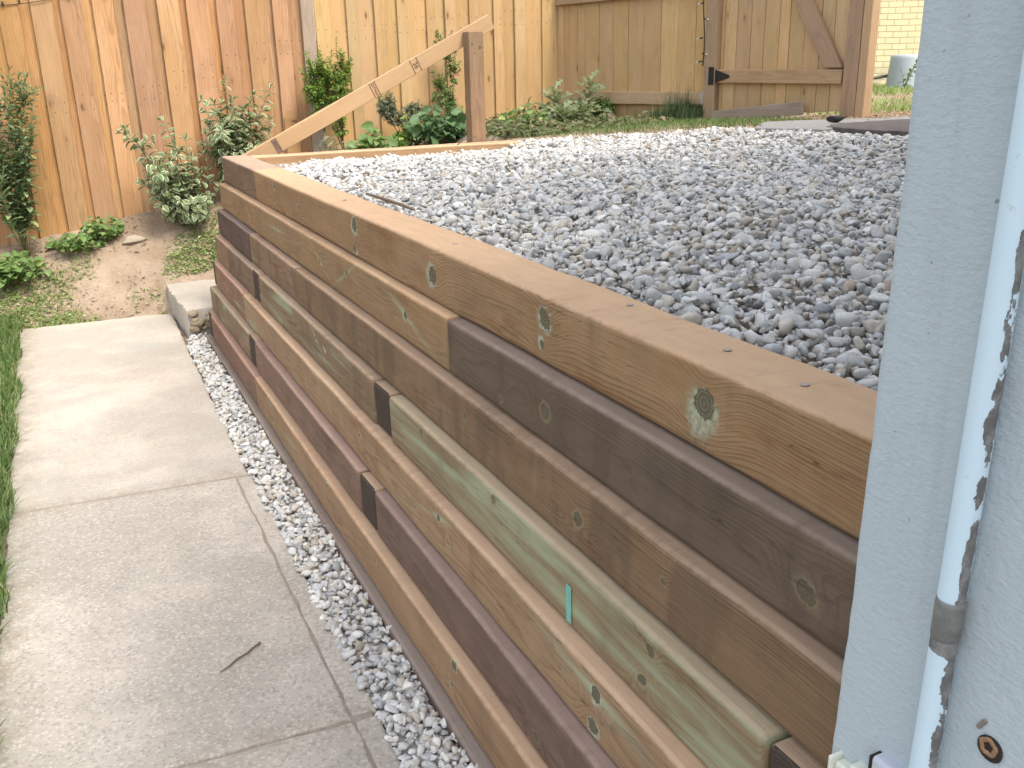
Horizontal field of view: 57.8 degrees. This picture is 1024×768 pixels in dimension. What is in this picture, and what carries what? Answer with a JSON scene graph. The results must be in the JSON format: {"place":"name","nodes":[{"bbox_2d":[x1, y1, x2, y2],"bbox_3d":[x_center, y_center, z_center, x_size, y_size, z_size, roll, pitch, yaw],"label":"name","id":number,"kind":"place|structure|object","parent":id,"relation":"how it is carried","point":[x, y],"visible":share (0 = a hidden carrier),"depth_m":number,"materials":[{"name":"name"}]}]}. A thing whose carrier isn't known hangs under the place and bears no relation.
{"place":"outdoors","nodes":[
{"label":"outdoors","id":0,"kind":"place"},
{"bbox_2d":[0,314,399,767],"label":"path","id":1,"kind":"structure","parent":0,"point":[89,620],"depth_m":2.68,"materials":[{"name":"concrete"}]},
{"bbox_2d":[18,327,327,760],"bbox_3d":[-1.357,0.390,3.330,0.762,0.008,5.197,-10,21,-24],"label":"grit","id":2,"kind":"object","parent":1,"relation":"on","point":[178,532],"visible":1,"depth_m":3.02,"materials":[{"name":"grey gravel"}]},
{"bbox_2d":[220,642,260,672],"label":"twig","id":3,"kind":"object","parent":1,"relation":"on","point":[246,653],"visible":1,"depth_m":2.37,"materials":[{"name":"brown wood"}]},
{"bbox_2d":[0,86,912,760],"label":"ground","id":4,"kind":"structure","parent":0,"point":[116,274],"depth_m":6.02,"materials":[{"name":"soil"}]},
{"bbox_2d":[0,305,31,761],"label":"lawn edge","id":5,"kind":"object","parent":4,"relation":"on","point":[6,367],"visible":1,"depth_m":3.97,"materials":[{"name":"green plant"}]},
{"bbox_2d":[0,65,44,257],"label":"tall shrub","id":6,"kind":"object","parent":4,"relation":"on","point":[20,215],"visible":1,"depth_m":5.79,"materials":[{"name":"green plant"}]},
{"bbox_2d":[0,250,51,287],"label":"broadleaf plant","id":7,"kind":"object","parent":4,"relation":"on","point":[16,271],"visible":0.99,"depth_m":5.78,"materials":[{"name":"green plant"}]},
{"bbox_2d":[44,230,106,252],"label":"broadleaf plant","id":8,"kind":"object","parent":4,"relation":"on","point":[70,239],"visible":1,"depth_m":6.02,"materials":[{"name":"green plant"}]},
{"bbox_2d":[80,215,124,241],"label":"leafy bush","id":9,"kind":"object","parent":4,"relation":"on","point":[94,228],"visible":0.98,"depth_m":6.13,"materials":[{"name":"green plant"}]},
{"bbox_2d":[0,207,221,330],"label":"clover patch","id":10,"kind":"object","parent":4,"relation":"on","point":[73,313],"visible":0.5,"depth_m":5.87,"materials":[{"name":"green plant"}]},
{"bbox_2d":[0,191,221,324],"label":"soil clods","id":11,"kind":"object","parent":4,"relation":"on","point":[94,299],"visible":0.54,"depth_m":6.03,"materials":[{"name":"brown soil"}]},
{"bbox_2d":[122,235,146,244],"bbox_3d":[-2.527,-0.970,6.207,0.164,0.057,0.103,-12,21,-14],"label":"flat stone","id":12,"kind":"object","parent":4,"relation":"on","point":[131,239],"visible":1,"depth_m":6.17,"materials":[{"name":"beige stone"}]},
{"bbox_2d":[0,0,324,246],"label":"board fence","id":13,"kind":"object","parent":4,"relation":"on","point":[100,71],"visible":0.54,"depth_m":6.21,"materials":[{"name":"brown wood"}]},
{"bbox_2d":[1,0,44,4],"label":"wire","id":14,"kind":"object","parent":13,"relation":"attached to","point":[2,2],"visible":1,"depth_m":5.75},
{"bbox_2d":[115,115,214,225],"bbox_3d":[-2.239,-1.401,6.131,0.477,0.720,0.524,12,23,33],"label":"variegated shrub","id":15,"kind":"object","parent":4,"relation":"on","point":[180,198],"visible":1,"depth_m":6.12,"materials":[{"name":"green plant"}]},
{"bbox_2d":[166,280,215,336],"bbox_3d":[-1.765,-0.485,5.787,0.647,0.217,0.913,-10,21,-24],"label":"concrete step","id":16,"kind":"object","parent":4,"relation":"on","point":[190,302],"visible":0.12,"depth_m":5.52,"materials":[{"name":"grey concrete"}]},
{"bbox_2d":[3,139,386,321],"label":"bank litter","id":17,"kind":"object","parent":4,"relation":"on","point":[102,254],"visible":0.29,"depth_m":6.05,"materials":[{"name":"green plant"}]},
{"bbox_2d":[196,73,275,194],"bbox_3d":[-1.922,-1.676,6.324,0.480,0.842,0.602,9,22,29],"label":"variegated shrub","id":18,"kind":"object","parent":4,"relation":"on","point":[229,139],"visible":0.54,"depth_m":6.29,"materials":[{"name":"green plant"}]},
{"bbox_2d":[298,38,353,148],"bbox_3d":[-1.299,-2.038,6.558,0.403,0.764,0.213,-10,21,-24],"label":"bright shrub","id":19,"kind":"object","parent":4,"relation":"on","point":[322,95],"visible":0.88,"depth_m":6.51,"materials":[{"name":"green plant"}]},
{"bbox_2d":[186,332,477,767],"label":"gravel","id":20,"kind":"structure","parent":4,"relation":"on","point":[274,493],"depth_m":2.65,"materials":[{"name":"grey gravel"}]},
{"bbox_2d":[311,132,358,151],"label":"feathery plant","id":21,"kind":"object","parent":4,"relation":"on","point":[329,144],"visible":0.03,"depth_m":6.28,"materials":[{"name":"green plant"}]},
{"bbox_2d":[344,121,407,149],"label":"broadleaf plant","id":22,"kind":"object","parent":4,"relation":"on","point":[367,142],"visible":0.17,"depth_m":6.32,"materials":[{"name":"green plant"}]},
{"bbox_2d":[375,90,423,132],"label":"grey leaved shrub","id":23,"kind":"object","parent":4,"relation":"on","point":[387,108],"visible":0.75,"depth_m":6.78,"materials":[{"name":"green plant"}]},
{"bbox_2d":[392,112,419,146],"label":"broadleaf plant","id":24,"kind":"object","parent":4,"relation":"on","point":[408,139],"visible":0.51,"depth_m":6.47,"materials":[{"name":"green plant"}]},
{"bbox_2d":[313,0,553,148],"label":"board fence","id":25,"kind":"object","parent":4,"relation":"on","point":[376,38],"visible":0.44,"depth_m":6.98,"materials":[{"name":"brown wood"}]},
{"bbox_2d":[403,101,466,144],"bbox_3d":[-0.513,-1.817,6.472,0.483,0.294,0.453,8,21,26],"label":"broadleaf plant","id":26,"kind":"object","parent":4,"relation":"on","point":[450,128],"visible":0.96,"depth_m":6.42,"materials":[{"name":"green plant"}]},
{"bbox_2d":[430,94,450,120],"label":"dry weed","id":27,"kind":"object","parent":4,"relation":"on","point":[439,106],"visible":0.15,"depth_m":6.92,"materials":[{"name":"green plant"}]},
{"bbox_2d":[430,30,460,113],"bbox_3d":[-0.498,-2.242,6.940,0.277,0.771,0.129,-10,21,-24],"label":"climbing shrub","id":28,"kind":"object","parent":4,"relation":"on","point":[438,84],"visible":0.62,"depth_m":6.93,"materials":[{"name":"green plant"}]},
{"bbox_2d":[463,31,485,142],"bbox_3d":[-0.222,-1.611,5.677,0.098,1.020,0.093,-10,21,-24],"label":"wooden post","id":29,"kind":"object","parent":4,"relation":"on","point":[473,50],"visible":0.59,"depth_m":5.58,"materials":[{"name":"brown wood"}]},
{"bbox_2d":[243,14,494,155],"bbox_3d":[-0.852,-1.694,5.410,1.661,0.861,0.042,-10,21,-24],"label":"sloping board","id":30,"kind":"object","parent":29,"relation":"attached to","point":[352,101],"visible":0.94,"depth_m":5.40,"materials":[{"name":"brown wood"}]},
{"bbox_2d":[493,103,549,124],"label":"broadleaf plant","id":31,"kind":"object","parent":4,"relation":"on","point":[527,115],"visible":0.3,"depth_m":6.52,"materials":[{"name":"green plant"}]},
{"bbox_2d":[509,97,555,121],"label":"broadleaf plant","id":32,"kind":"object","parent":4,"relation":"on","point":[533,108],"visible":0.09,"depth_m":6.77,"materials":[{"name":"green plant"}]},
{"bbox_2d":[206,140,876,767],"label":"retaining wall","id":33,"kind":"structure","parent":4,"relation":"on","point":[566,520],"depth_m":1.76,"materials":[{"name":"brown wood"}]},
{"bbox_2d":[441,109,675,138],"bbox_3d":[0.221,-1.862,6.571,1.287,0.168,1.513,-10,21,-24],"label":"ground cover","id":34,"kind":"object","parent":4,"relation":"on","point":[502,128],"visible":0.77,"depth_m":6.16,"materials":[{"name":"green plant"}]},
{"bbox_2d":[537,78,572,118],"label":"thistle","id":35,"kind":"object","parent":34,"relation":"on","point":[554,95],"visible":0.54,"depth_m":6.79,"materials":[{"name":"green plant"}]},
{"bbox_2d":[537,100,583,121],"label":"thistle","id":36,"kind":"object","parent":4,"relation":"on","point":[562,113],"visible":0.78,"depth_m":6.59,"materials":[{"name":"green plant"}]},
{"bbox_2d":[566,98,601,119],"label":"thistle","id":37,"kind":"object","parent":4,"relation":"on","point":[582,108],"visible":0.5,"depth_m":6.71,"materials":[{"name":"green plant"}]},
{"bbox_2d":[565,69,611,118],"bbox_3d":[0.582,-2.130,6.904,0.384,0.404,0.392,-10,21,-24],"label":"thistle","id":38,"kind":"object","parent":4,"relation":"on","point":[592,84],"visible":0.62,"depth_m":6.91,"materials":[{"name":"green plant"}]},
{"bbox_2d":[279,126,908,390],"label":"gravel","id":39,"kind":"structure","parent":4,"relation":"on","point":[673,187],"depth_m":2.67,"materials":[{"name":"grey gravel"}]},
{"bbox_2d":[365,193,415,210],"bbox_3d":[-0.399,-0.598,3.032,0.019,0.014,0.451,-10,21,-25],"label":"stick","id":40,"kind":"object","parent":39,"relation":"on","point":[391,201],"visible":1,"depth_m":3.01,"materials":[{"name":"brown wood"}]},
{"bbox_2d":[589,96,615,117],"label":"leafy bush","id":41,"kind":"object","parent":4,"relation":"on","point":[604,103],"visible":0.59,"depth_m":6.99,"materials":[{"name":"green plant"}]},
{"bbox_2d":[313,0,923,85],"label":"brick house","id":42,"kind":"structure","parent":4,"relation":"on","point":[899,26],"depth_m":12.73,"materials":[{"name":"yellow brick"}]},
{"bbox_2d":[553,0,706,118],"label":"board fence","id":43,"kind":"object","parent":4,"relation":"on","point":[639,54],"visible":0.69,"depth_m":6.83,"materials":[{"name":"brown wood"}]},
{"bbox_2d":[464,114,848,138],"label":"verge grass","id":44,"kind":"structure","parent":4,"relation":"on","point":[700,121],"depth_m":5.70,"materials":[{"name":"green plant"}]},
{"bbox_2d":[631,84,707,121],"bbox_3d":[1.109,-2.001,6.571,0.399,0.296,0.697,-10,21,-24],"label":"grass tuft","id":45,"kind":"object","parent":4,"relation":"on","point":[674,110],"visible":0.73,"depth_m":6.47,"materials":[{"name":"green plant"}]},
{"bbox_2d":[701,0,726,119],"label":"gate post","id":46,"kind":"object","parent":4,"relation":"on","point":[715,39],"visible":0.7,"depth_m":6.24,"materials":[{"name":"wood"}]},
{"bbox_2d":[695,0,708,65],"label":"string lights","id":47,"kind":"object","parent":46,"relation":"hanging from","point":[704,19],"visible":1,"depth_m":6.25},
{"bbox_2d":[708,0,849,112],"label":"gate","id":48,"kind":"structure","parent":46,"relation":"attached to","point":[781,51],"depth_m":5.89,"materials":[{"name":"brown wood"}]},
{"bbox_2d":[711,101,803,119],"bbox_3d":[1.594,-1.776,6.072,0.028,0.154,0.707,-17,24,-38],"label":"plank","id":49,"kind":"object","parent":4,"relation":"on","point":[785,109],"visible":0.75,"depth_m":6.00,"materials":[{"name":"brown wood"}]},
{"bbox_2d":[776,109,910,119],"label":"leaf litter","id":50,"kind":"object","parent":4,"relation":"on","point":[880,115],"visible":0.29,"depth_m":5.68,"materials":[{"name":"brown plant"}]},
{"bbox_2d":[793,82,913,115],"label":"back lawn","id":51,"kind":"structure","parent":4,"relation":"on","point":[890,107],"depth_m":8.54,"materials":[{"name":"green plant"}]},
{"bbox_2d":[839,0,880,117],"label":"gate post","id":52,"kind":"object","parent":4,"relation":"on","point":[860,52],"visible":0.67,"depth_m":5.49,"materials":[{"name":"brown wood"}]},
{"bbox_2d":[826,119,909,135],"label":"stone slab","id":53,"kind":"structure","parent":4,"relation":"on","point":[895,127],"depth_m":4.71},
{"bbox_2d":[873,74,887,79],"bbox_3d":[4.394,-3.869,11.852,0.938,0.158,0.057,-4,19,-9],"label":"hose","id":54,"kind":"object","parent":4,"relation":"on","point":[880,76],"visible":0.29,"depth_m":11.88,"materials":[{"name":"black rubber"}]},
{"bbox_2d":[886,54,917,87],"bbox_3d":[5.032,-3.969,11.831,0.490,0.453,0.490,-10,21,-24],"label":"plastic bin","id":55,"kind":"object","parent":4,"relation":"on","point":[903,62],"visible":0.66,"depth_m":11.66,"materials":[{"name":"grey plastic"}]},
{"bbox_2d":[898,59,916,88],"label":"weed","id":56,"kind":"object","parent":4,"relation":"on","point":[909,73],"visible":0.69,"depth_m":11.23,"materials":[{"name":"green plant"}]},
{"bbox_2d":[832,0,1023,767],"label":"house","id":57,"kind":"structure","parent":4,"relation":"on","point":[968,67],"depth_m":0.80,"materials":[{"name":"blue paint"}]},
{"bbox_2d":[827,750,867,767],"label":"junction box","id":58,"kind":"object","parent":57,"relation":"attached to","point":[836,760],"visible":0.82,"depth_m":0.98,"materials":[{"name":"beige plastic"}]},
{"bbox_2d":[868,751,904,767],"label":"grey cover","id":59,"kind":"object","parent":57,"relation":"attached to","point":[879,759],"visible":1,"depth_m":0.92,"materials":[{"name":"grey plastic"}]},
{"bbox_2d":[908,52,1023,767],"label":"conduit pipe","id":60,"kind":"object","parent":57,"relation":"attached to","point":[1002,293],"visible":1,"depth_m":0.75,"materials":[{"name":"paint"}]},
{"bbox_3d":[0.743,-1.986,7.046,0.161,0.030,0.119,-10,21,-24],"label":"stone slab","id":61,"kind":"object","parent":4,"relation":"on","visible":0},
{"bbox_2d":[607,112,614,117],"bbox_3d":[0.748,-2.025,7.038,0.089,0.066,0.064,21,6,-30],"label":"round stone","id":62,"kind":"object","parent":61,"relation":"on","point":[609,115],"visible":0.39,"depth_m":7.01,"materials":[{"name":"beige stone"}]},
{"bbox_2d":[755,116,909,133],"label":"pavement","id":63,"kind":"structure","parent":0,"point":[814,125],"depth_m":5.12,"materials":[{"name":"grey concrete"}]},
{"bbox_2d":[826,116,845,122],"bbox_3d":[1.794,-1.465,5.130,0.106,0.037,0.048,-1,19,0],"label":"asphalt lump","id":64,"kind":"object","parent":63,"relation":"on","point":[834,119],"visible":1,"depth_m":5.12,"materials":[{"name":"black asphalt"}]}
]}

